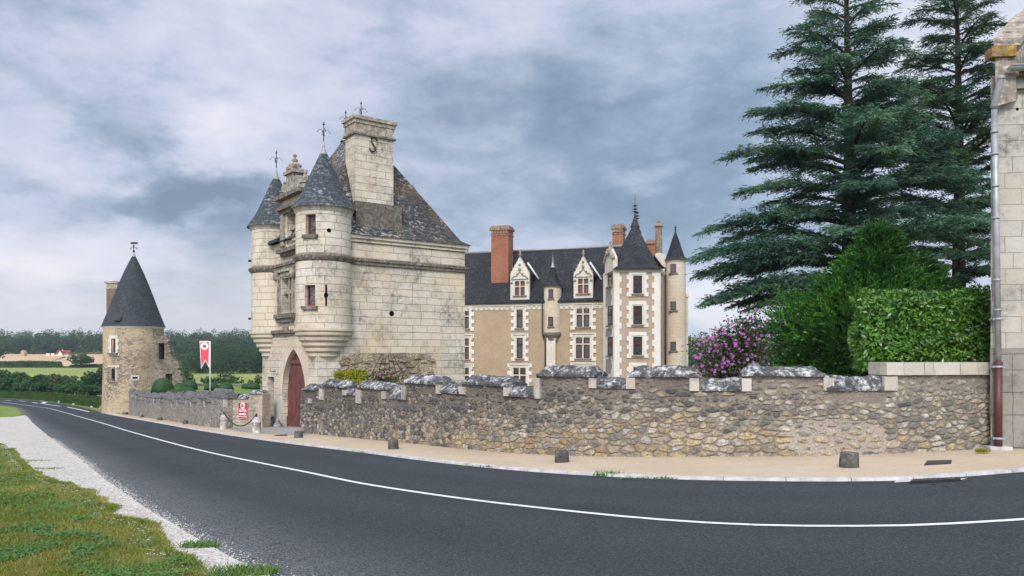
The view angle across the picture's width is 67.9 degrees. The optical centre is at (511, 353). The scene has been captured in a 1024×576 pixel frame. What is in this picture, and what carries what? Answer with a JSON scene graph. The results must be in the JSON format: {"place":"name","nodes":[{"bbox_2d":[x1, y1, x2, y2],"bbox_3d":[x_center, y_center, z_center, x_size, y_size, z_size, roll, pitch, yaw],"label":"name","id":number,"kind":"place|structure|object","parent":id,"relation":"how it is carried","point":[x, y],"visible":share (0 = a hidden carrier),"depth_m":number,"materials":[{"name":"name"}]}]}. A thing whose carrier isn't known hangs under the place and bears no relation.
{"place":"outdoors","nodes":[
{"label":"outdoors","id":0,"kind":"place"},
{"bbox_2d":[0,406,20,416],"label":"roadside lawn","id":1,"kind":"structure","parent":0,"point":[8,412],"depth_m":83.53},
{"bbox_2d":[0,354,63,361],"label":"wheat field","id":2,"kind":"structure","parent":0,"point":[28,357],"depth_m":391.52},
{"bbox_2d":[0,368,100,380],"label":"pasture","id":3,"kind":"structure","parent":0,"point":[69,372],"depth_m":253.15,"materials":[{"name":"plant"}]},
{"bbox_2d":[54,354,102,365],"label":"wheat field","id":4,"kind":"structure","parent":0,"point":[98,358],"depth_m":355.28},
{"bbox_2d":[0,447,192,575],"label":"grass","id":5,"kind":"structure","parent":0,"point":[34,565],"depth_m":8.16,"materials":[{"name":"plant"}]},
{"bbox_2d":[0,415,268,575],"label":"gravel verge","id":6,"kind":"structure","parent":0,"point":[26,437],"depth_m":15.58,"materials":[{"name":"gravel"}]},
{"bbox_2d":[9,471,38,474],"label":"grass tuft","id":7,"kind":"object","parent":6,"relation":"on","point":[24,473],"visible":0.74,"depth_m":15.36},
{"bbox_2d":[34,467,62,469],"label":"grass tuft","id":8,"kind":"object","parent":6,"relation":"on","point":[48,468],"visible":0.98,"depth_m":16.41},
{"bbox_2d":[1,445,222,575],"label":"pebbles","id":9,"kind":"object","parent":6,"relation":"on","point":[97,505],"visible":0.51,"depth_m":9.51,"materials":[{"name":"stone"}]},
{"bbox_2d":[8,448,218,575],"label":"grass fringe","id":10,"kind":"object","parent":6,"relation":"on","point":[163,543],"depth_m":9.02,"materials":[{"name":"plant"}]},
{"bbox_2d":[48,438,294,575],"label":"pebbles","id":11,"kind":"object","parent":6,"relation":"on","point":[128,493],"visible":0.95,"depth_m":10.59,"materials":[{"name":"gravel"}]},
{"bbox_2d":[176,538,221,547],"bbox_3d":[-3.064,1.852,7.456,0.457,0.070,0.232,0,0,0],"label":"grass tuft","id":12,"kind":"object","parent":6,"relation":"on","point":[197,544],"visible":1,"depth_m":7.43,"materials":[{"name":"green plant"}]},
{"bbox_2d":[202,560,281,575],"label":"grass tuft","id":13,"kind":"object","parent":6,"relation":"on","point":[244,570],"visible":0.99,"depth_m":6.23,"materials":[{"name":"green plant"}]},
{"bbox_2d":[189,371,262,383],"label":"meadow","id":14,"kind":"structure","parent":0,"point":[245,376],"depth_m":218.69,"materials":[{"name":"plant"}]},
{"bbox_2d":[196,383,262,393],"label":"garden lawn","id":15,"kind":"structure","parent":0,"point":[240,390],"depth_m":70.86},
{"bbox_2d":[174,382,187,387],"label":"topiary bush","id":16,"kind":"object","parent":15,"relation":"on","point":[180,384],"visible":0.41,"depth_m":67.03,"materials":[{"name":"green plant"}]},
{"bbox_2d":[184,380,197,389],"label":"topiary bush","id":17,"kind":"object","parent":15,"relation":"on","point":[191,384],"visible":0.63,"depth_m":70.08,"materials":[{"name":"green plant"}]},
{"bbox_2d":[199,341,210,390],"bbox_3d":[-24.228,1.238,59.987,0.870,4.525,0.116,0,0,0],"label":"banner pole","id":18,"kind":"object","parent":15,"relation":"on","point":[205,350],"visible":0.99,"depth_m":59.94,"materials":[{"name":"fabric"}]},
{"bbox_2d":[204,382,218,390],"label":"topiary bush","id":19,"kind":"object","parent":15,"relation":"on","point":[214,385],"visible":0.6,"depth_m":68.44,"materials":[{"name":"green plant"}]},
{"bbox_2d":[218,382,233,390],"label":"topiary bush","id":20,"kind":"object","parent":15,"relation":"on","point":[225,385],"visible":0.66,"depth_m":67.75,"materials":[{"name":"green plant"}]},
{"bbox_2d":[249,382,259,389],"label":"topiary bush","id":21,"kind":"object","parent":15,"relation":"on","point":[254,386],"visible":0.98,"depth_m":70.89,"materials":[{"name":"green plant"}]},
{"bbox_2d":[228,426,305,434],"bbox_3d":[-12.168,3.405,37.774,3.724,1.264,25.317,0,0,-15],"label":"gate apron","id":22,"kind":"object","parent":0,"point":[280,430],"visible":0.22,"depth_m":30.43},
{"bbox_2d":[220,412,227,428],"bbox_3d":[-12.331,2.938,32.530,0.342,0.962,0.338,0,0,0],"label":"stone post","id":23,"kind":"object","parent":22,"relation":"on","point":[223,422],"visible":0.83,"depth_m":32.41,"materials":[{"name":"stone"}]},
{"bbox_2d":[252,413,260,432],"bbox_3d":[-9.586,2.692,28.520,0.347,0.944,0.347,0,0,0],"label":"stone post","id":24,"kind":"object","parent":22,"relation":"on","point":[256,424],"visible":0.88,"depth_m":28.40,"materials":[{"name":"stone"}]},
{"bbox_2d":[224,413,255,426],"bbox_3d":[-10.959,2.590,30.526,0.064,0.678,4.922,0,0,-34],"label":"chain","id":25,"kind":"object","parent":24,"relation":"hanging from","point":[238,425],"visible":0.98,"depth_m":30.58,"materials":[{"name":"metal"}]},
{"bbox_2d":[273,418,282,426],"bbox_3d":[-10.148,3.018,32.987,0.422,0.482,0.417,0,0,0],"label":"wheel guard","id":26,"kind":"object","parent":22,"relation":"on","point":[277,423],"visible":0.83,"depth_m":32.88,"materials":[{"name":"grey stone"}]},
{"bbox_2d":[0,337,833,575],"bbox_3d":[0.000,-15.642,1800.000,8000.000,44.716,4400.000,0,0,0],"label":"ground","id":27,"kind":"structure","parent":0,"point":[152,556],"depth_m":10.22,"materials":[{"name":"plant"}]},
{"bbox_2d":[0,345,5,357],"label":"tree","id":28,"kind":"object","parent":27,"relation":"on","point":[2,352],"visible":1,"depth_m":300.52,"materials":[{"name":"green plant"}]},
{"bbox_2d":[0,369,17,380],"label":"leafy bush","id":29,"kind":"object","parent":27,"relation":"on","point":[3,372],"visible":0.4,"depth_m":137.84,"materials":[{"name":"green plant"}]},
{"bbox_2d":[0,377,21,390],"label":"leafy bush","id":30,"kind":"object","parent":27,"relation":"on","point":[6,384],"visible":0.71,"depth_m":123.14,"materials":[{"name":"green plant"}]},
{"bbox_2d":[3,371,28,383],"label":"leafy bush","id":31,"kind":"object","parent":27,"relation":"on","point":[21,375],"visible":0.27,"depth_m":139.38,"materials":[{"name":"green plant"}]},
{"bbox_2d":[9,381,32,391],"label":"leafy bush","id":32,"kind":"object","parent":27,"relation":"on","point":[21,386],"visible":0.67,"depth_m":120.82,"materials":[{"name":"green plant"}]},
{"bbox_2d":[0,360,63,367],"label":"field hedge","id":33,"kind":"object","parent":27,"relation":"on","point":[30,364],"visible":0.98,"depth_m":296.67,"materials":[{"name":"green plant"}]},
{"bbox_2d":[31,346,36,354],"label":"tree","id":34,"kind":"object","parent":27,"relation":"on","point":[33,350],"visible":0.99,"depth_m":432.87,"materials":[{"name":"green plant"}]},
{"bbox_2d":[21,374,49,383],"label":"leafy bush","id":35,"kind":"object","parent":27,"relation":"on","point":[36,378],"visible":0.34,"depth_m":131.20,"materials":[{"name":"green plant"}]},
{"bbox_2d":[14,350,56,353],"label":"field hedge","id":36,"kind":"object","parent":27,"relation":"on","point":[28,352],"visible":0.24,"depth_m":444.04,"materials":[{"name":"green plant"}]},
{"bbox_2d":[27,380,59,392],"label":"leafy bush","id":37,"kind":"object","parent":27,"relation":"on","point":[42,386],"visible":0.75,"depth_m":120.68,"materials":[{"name":"green plant"}]},
{"bbox_2d":[40,342,56,353],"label":"tree","id":38,"kind":"object","parent":27,"relation":"on","point":[49,347],"visible":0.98,"depth_m":434.10,"materials":[{"name":"green plant"}]},
{"bbox_2d":[0,390,101,407],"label":"clipped hedge","id":39,"kind":"object","parent":27,"relation":"on","point":[87,400],"visible":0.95,"depth_m":105.61,"materials":[{"name":"green plant"}]},
{"bbox_2d":[47,373,68,383],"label":"leafy bush","id":40,"kind":"object","parent":27,"relation":"on","point":[55,378],"visible":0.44,"depth_m":137.99,"materials":[{"name":"green plant"}]},
{"bbox_2d":[55,350,73,356],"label":"farmhouse","id":41,"kind":"object","parent":27,"relation":"on","point":[66,353],"visible":0.78,"depth_m":411.36,"materials":[{"name":"red tile"}]},
{"bbox_2d":[52,382,81,393],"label":"leafy bush","id":42,"kind":"object","parent":27,"relation":"on","point":[69,388],"visible":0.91,"depth_m":120.03,"materials":[{"name":"green plant"}]},
{"bbox_2d":[59,375,82,385],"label":"leafy bush","id":43,"kind":"object","parent":27,"relation":"on","point":[69,380],"visible":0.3,"depth_m":135.30,"materials":[{"name":"green plant"}]},
{"bbox_2d":[50,401,97,410],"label":"verge grass","id":44,"kind":"structure","parent":27,"relation":"on","point":[96,409],"depth_m":93.27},
{"bbox_2d":[66,353,94,367],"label":"lone tree","id":45,"kind":"object","parent":27,"relation":"on","point":[85,358],"visible":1,"depth_m":290.64,"materials":[{"name":"green plant"}]},
{"bbox_2d":[69,364,102,367],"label":"field hedge","id":46,"kind":"object","parent":27,"relation":"on","point":[88,366],"visible":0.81,"depth_m":294.79,"materials":[{"name":"green plant"}]},
{"bbox_2d":[75,384,101,395],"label":"leafy bush","id":47,"kind":"object","parent":27,"relation":"on","point":[93,390],"visible":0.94,"depth_m":115.10,"materials":[{"name":"green plant"}]},
{"bbox_2d":[80,371,102,386],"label":"leafy bush","id":48,"kind":"object","parent":27,"relation":"on","point":[91,378],"visible":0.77,"depth_m":125.25,"materials":[{"name":"green plant"}]},
{"bbox_2d":[0,448,192,575],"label":"clover","id":49,"kind":"object","parent":27,"relation":"on","point":[20,551],"visible":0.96,"depth_m":7.59,"materials":[{"name":"green plant"}]},
{"bbox_2d":[0,327,258,353],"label":"woodland","id":50,"kind":"object","parent":27,"relation":"on","point":[72,341],"visible":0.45,"depth_m":470.80,"materials":[{"name":"green plant"}]},
{"bbox_2d":[101,242,185,413],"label":"round tower","id":51,"kind":"structure","parent":27,"relation":"on","point":[138,352],"depth_m":76.04,"materials":[{"name":"stone"}]},
{"bbox_2d":[107,336,119,355],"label":"window","id":52,"kind":"structure","parent":51,"relation":"in","point":[115,338],"depth_m":75.68,"materials":[{"name":"white stone"}]},
{"bbox_2d":[107,365,119,382],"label":"window","id":53,"kind":"structure","parent":51,"relation":"in","point":[113,369],"depth_m":75.63,"materials":[{"name":"beige stone"}]},
{"bbox_2d":[128,388,235,427],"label":"crenellated wall","id":54,"kind":"structure","parent":27,"relation":"on","point":[206,408],"depth_m":40.25,"materials":[{"name":"white stone"}]},
{"bbox_2d":[181,363,195,380],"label":"field tree","id":55,"kind":"object","parent":27,"relation":"on","point":[187,374],"visible":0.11,"depth_m":105.41,"materials":[{"name":"green plant"}]},
{"bbox_2d":[173,339,262,373],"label":"woodland","id":56,"kind":"object","parent":27,"relation":"on","point":[243,357],"visible":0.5,"depth_m":237.18,"materials":[{"name":"green plant"}]},
{"bbox_2d":[200,372,244,383],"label":"field tree","id":57,"kind":"object","parent":27,"relation":"on","point":[231,379],"visible":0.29,"depth_m":111.10,"materials":[{"name":"green plant"}]},
{"bbox_2d":[197,383,262,387],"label":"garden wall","id":58,"kind":"structure","parent":27,"relation":"on","point":[261,386],"depth_m":76.82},
{"bbox_2d":[231,390,270,427],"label":"garden wall","id":59,"kind":"structure","parent":27,"relation":"on","point":[258,402],"depth_m":33.12,"materials":[{"name":"stone"}]},
{"bbox_2d":[238,402,247,418],"bbox_3d":[-11.767,2.478,33.253,0.538,0.717,0.062,0,0,25],"label":"entrance sign","id":60,"kind":"object","parent":59,"relation":"attached to","point":[242,410],"visible":1,"depth_m":33.23,"materials":[{"name":"metal"}]},
{"bbox_2d":[247,374,261,383],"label":"field tree","id":61,"kind":"object","parent":27,"relation":"on","point":[257,380],"visible":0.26,"depth_m":100.05,"materials":[{"name":"green plant"}]},
{"bbox_2d":[333,369,368,384],"bbox_3d":[-5.765,0.991,27.094,1.517,0.922,0.918,0,0,-26],"label":"golden hedge","id":62,"kind":"object","parent":27,"relation":"on","point":[358,376],"visible":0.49,"depth_m":26.84,"materials":[{"name":"yellow plant"}]},
{"bbox_2d":[247,102,470,426],"bbox_3d":[-7.114,-3.489,34.715,8.057,15.454,8.084,0,0,-37],"label":"gatehouse","id":63,"kind":"object","parent":27,"relation":"on","point":[359,248],"visible":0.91,"depth_m":32.26,"materials":[{"name":"stone"}]},
{"bbox_2d":[273,267,295,322],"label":"window","id":64,"kind":"structure","parent":63,"relation":"in","point":[290,316],"depth_m":32.90,"materials":[{"name":"beige stone"}]},
{"bbox_2d":[287,353,304,426],"bbox_3d":[-9.095,1.980,32.369,0.140,4.315,2.645,0,0,-37],"label":"door","id":65,"kind":"structure","parent":63,"relation":"in","point":[296,382],"depth_m":32.68,"materials":[{"name":"red wood"}]},
{"bbox_2d":[301,285,317,309],"bbox_3d":[-7.919,-2.226,29.909,0.668,0.970,0.365,0,0,15],"label":"turret window","id":66,"kind":"structure","parent":63,"relation":"in","point":[311,288],"depth_m":30.04,"materials":[{"name":"beige glass"}]},
{"bbox_2d":[302,215,317,238],"bbox_3d":[-7.894,-5.016,29.901,0.645,0.938,0.367,0,0,14],"label":"turret window","id":67,"kind":"structure","parent":63,"relation":"in","point":[311,218],"depth_m":30.03,"materials":[{"name":"beige glass"}]},
{"bbox_2d":[362,354,409,383],"bbox_3d":[-4.646,0.685,28.486,2.295,1.381,0.511,0,0,0],"label":"rose bush","id":68,"kind":"object","parent":27,"relation":"on","point":[386,378],"visible":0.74,"depth_m":28.46,"materials":[{"name":"green plant"}]},
{"bbox_2d":[105,413,1023,480],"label":"kerb","id":69,"kind":"structure","parent":27,"relation":"on","point":[961,474],"depth_m":11.73,"materials":[{"name":"concrete"}]},
{"bbox_2d":[592,469,623,475],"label":"grass tuft","id":70,"kind":"object","parent":69,"relation":"on","point":[607,472],"visible":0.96,"depth_m":12.21,"materials":[{"name":"green plant"}]},
{"bbox_2d":[465,205,689,385],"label":"chateau","id":71,"kind":"structure","parent":27,"relation":"on","point":[617,306],"depth_m":73.15,"materials":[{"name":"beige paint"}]},
{"bbox_2d":[465,305,473,330],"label":"window","id":72,"kind":"structure","parent":71,"relation":"in","point":[468,314],"depth_m":76.32,"materials":[{"name":"white stone"}]},
{"bbox_2d":[465,334,473,361],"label":"window","id":73,"kind":"structure","parent":71,"relation":"in","point":[468,337],"depth_m":76.32,"materials":[{"name":"white stone"}]},
{"bbox_2d":[465,363,473,378],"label":"window","id":74,"kind":"structure","parent":71,"relation":"in","point":[468,366],"depth_m":76.34,"materials":[{"name":"white stone"}]},
{"bbox_2d":[507,364,531,385],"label":"window","id":75,"kind":"structure","parent":71,"relation":"in","point":[521,371],"depth_m":74.61,"materials":[{"name":"white stone"}]},
{"bbox_2d":[511,305,528,330],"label":"window","id":76,"kind":"structure","parent":71,"relation":"in","point":[520,320],"depth_m":74.66,"materials":[{"name":"white stone"}]},
{"bbox_2d":[511,334,528,360],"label":"window","id":77,"kind":"structure","parent":71,"relation":"in","point":[520,342],"depth_m":74.64,"materials":[{"name":"white stone"}]},
{"bbox_2d":[570,303,595,329],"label":"window","id":78,"kind":"structure","parent":71,"relation":"in","point":[582,318],"depth_m":72.56,"materials":[{"name":"white stone"}]},
{"bbox_2d":[570,333,595,360],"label":"window","id":79,"kind":"structure","parent":71,"relation":"in","point":[582,343],"depth_m":72.56,"materials":[{"name":"white stone"}]},
{"bbox_2d":[570,362,595,365],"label":"window","id":80,"kind":"structure","parent":71,"relation":"in","point":[571,363],"depth_m":72.50,"materials":[{"name":"white stone"}]},
{"bbox_2d":[605,271,612,288],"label":"window","id":81,"kind":"structure","parent":71,"relation":"in","point":[610,275],"depth_m":67.30,"materials":[{"name":"grey stone"}]},
{"bbox_2d":[605,305,612,326],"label":"window","id":82,"kind":"structure","parent":71,"relation":"in","point":[610,309],"depth_m":67.30,"materials":[{"name":"glass"}]},
{"bbox_2d":[605,337,612,356],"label":"window","id":83,"kind":"structure","parent":71,"relation":"in","point":[610,339],"depth_m":67.30,"materials":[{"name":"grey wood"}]},
{"bbox_2d":[627,363,646,377],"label":"window","id":84,"kind":"structure","parent":71,"relation":"in","point":[632,366],"depth_m":65.92,"materials":[{"name":"white stone"}]},
{"bbox_2d":[627,271,648,295],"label":"window","id":85,"kind":"structure","parent":71,"relation":"in","point":[637,285],"depth_m":65.92,"materials":[{"name":"white stone"}]},
{"bbox_2d":[627,301,648,326],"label":"window","id":86,"kind":"structure","parent":71,"relation":"in","point":[637,316],"depth_m":65.92,"materials":[{"name":"white stone"}]},
{"bbox_2d":[627,332,648,357],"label":"window","id":87,"kind":"structure","parent":71,"relation":"in","point":[637,346],"depth_m":65.92,"materials":[{"name":"white stone"}]},
{"bbox_2d":[300,362,990,456],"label":"crenellated wall","id":88,"kind":"structure","parent":27,"relation":"on","point":[754,409],"depth_m":14.68,"materials":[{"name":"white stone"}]},
{"bbox_2d":[681,308,789,378],"bbox_3d":[5.963,0.489,20.516,2.696,3.454,2.362,0,0,0],"label":"hibiscus bush","id":89,"kind":"object","parent":27,"relation":"on","point":[716,355],"visible":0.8,"depth_m":20.09,"materials":[{"name":"pink plant"}]},
{"bbox_2d":[688,329,791,373],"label":"woodland","id":90,"kind":"object","parent":27,"relation":"on","point":[691,361],"visible":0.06,"depth_m":232.62,"materials":[{"name":"plant"}]},
{"bbox_2d":[681,0,990,338],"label":"cedar tree","id":91,"kind":"object","parent":27,"relation":"on","point":[870,118],"visible":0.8,"depth_m":35.02,"materials":[{"name":"green plant"}]},
{"bbox_2d":[759,217,962,376],"bbox_3d":[10.523,-0.819,22.488,7.043,6.690,5.926,0,0,0],"label":"cypress bush","id":92,"kind":"object","parent":27,"relation":"on","point":[819,315],"visible":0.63,"depth_m":21.89,"materials":[{"name":"green plant"}]},
{"bbox_2d":[847,283,990,371],"bbox_3d":[8.515,-0.516,15.614,3.592,1.822,1.465,0,0,0],"label":"laurel hedge","id":93,"kind":"object","parent":27,"relation":"on","point":[885,326],"visible":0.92,"depth_m":15.14,"materials":[{"name":"green plant"}]},
{"bbox_2d":[857,0,1007,293],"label":"cedar tree","id":94,"kind":"object","parent":27,"relation":"on","point":[960,112],"visible":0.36,"depth_m":43.12,"materials":[{"name":"green plant"}]},
{"bbox_2d":[984,9,1023,450],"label":"stone house","id":95,"kind":"structure","parent":27,"relation":"on","point":[1006,366],"depth_m":14.25,"materials":[{"name":"stone"}]},
{"bbox_2d":[0,398,1023,575],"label":"road","id":96,"kind":"structure","parent":0,"point":[298,523],"depth_m":8.65,"materials":[{"name":"asphalt"}]},
{"bbox_2d":[6,402,1023,526],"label":"line","id":97,"kind":"object","parent":96,"relation":"on","point":[1000,520],"visible":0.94,"depth_m":8.52,"materials":[{"name":"paint"}]},
{"bbox_2d":[620,476,680,478],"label":"grass tuft","id":98,"kind":"object","parent":96,"relation":"on","point":[649,478],"visible":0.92,"depth_m":11.61,"materials":[{"name":"green plant"}]},
{"bbox_2d":[895,478,965,481],"bbox_3d":[5.861,1.766,10.651,1.170,0.031,0.184,0,0,-4],"label":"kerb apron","id":99,"kind":"object","parent":96,"relation":"on","point":[910,480],"visible":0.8,"depth_m":10.66,"materials":[{"name":"concrete"}]},
{"bbox_2d":[910,477,960,482],"bbox_3d":[5.848,1.742,10.519,0.873,0.056,0.211,0,0,-7],"label":"kerb inlet","id":100,"kind":"object","parent":99,"relation":"on","point":[928,480],"visible":1,"depth_m":10.44,"materials":[{"name":"metal"}]},
{"bbox_2d":[0,0,1023,336],"label":"sky","id":101,"kind":"structure","parent":0,"point":[158,125],"materials":[{"name":"grey"}]},
{"bbox_2d":[108,413,1023,476],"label":"pavement","id":102,"kind":"structure","parent":0,"point":[897,464],"depth_m":13.39,"materials":[{"name":"concrete"}]},
{"bbox_2d":[294,431,302,437],"bbox_3d":[-6.931,2.715,24.690,0.281,0.421,0.282,0,0,0],"label":"stone stump","id":103,"kind":"object","parent":102,"relation":"on","point":[298,434],"visible":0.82,"depth_m":24.59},
{"bbox_2d":[388,439,398,449],"bbox_3d":[-2.925,2.328,18.735,0.266,0.442,0.274,0,0,0],"label":"stone stump","id":104,"kind":"object","parent":102,"relation":"on","point":[393,444],"visible":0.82,"depth_m":18.63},
{"bbox_2d":[555,450,568,462],"bbox_3d":[0.940,2.030,14.316,0.282,0.427,0.277,0,0,0],"label":"stone stump","id":105,"kind":"object","parent":102,"relation":"on","point":[561,456],"visible":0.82,"depth_m":14.21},
{"bbox_2d":[307,433,970,457],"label":"pebbles","id":106,"kind":"object","parent":102,"relation":"on","point":[675,456],"visible":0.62,"depth_m":14.50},
{"bbox_2d":[839,451,858,467],"bbox_3d":[5.400,1.795,12.181,0.300,0.448,0.303,0,0,0],"label":"stone stump","id":107,"kind":"object","parent":102,"relation":"on","point":[848,459],"visible":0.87,"depth_m":12.06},
{"bbox_2d":[924,460,951,465],"bbox_3d":[6.961,1.786,12.405,0.360,0.058,0.980,0,0,32],"label":"drain grate","id":108,"kind":"object","parent":102,"relation":"on","point":[934,462],"visible":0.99,"depth_m":12.39,"materials":[{"name":"metal"}]},
{"bbox_2d":[974,447,992,452],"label":"grass tuft","id":109,"kind":"object","parent":102,"relation":"on","point":[980,450],"visible":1,"depth_m":13.56,"materials":[{"name":"green plant"}]},
{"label":"garden bank","id":110,"kind":"structure","parent":0,"visible":0},
{"bbox_2d":[151,378,173,392],"bbox_3d":[-27.971,2.695,60.883,1.784,1.590,1.765,0,0,0],"label":"topiary bush","id":111,"kind":"object","parent":110,"relation":"on","point":[161,385],"visible":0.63,"depth_m":60.27,"materials":[{"name":"green plant"}]},
{"bbox_2d":[149,387,196,393],"bbox_3d":[-23.172,3.271,54.362,3.009,1.178,33.868,0,0,-32],"label":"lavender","id":112,"kind":"object","parent":110,"relation":"on","point":[172,390],"visible":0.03,"depth_m":59.97,"materials":[{"name":"green plant"}]},
{"bbox_2d":[174,387,195,392],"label":"topiary bush","id":113,"kind":"object","parent":110,"relation":"on","point":[182,389],"visible":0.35,"depth_m":57.52,"materials":[{"name":"green plant"}]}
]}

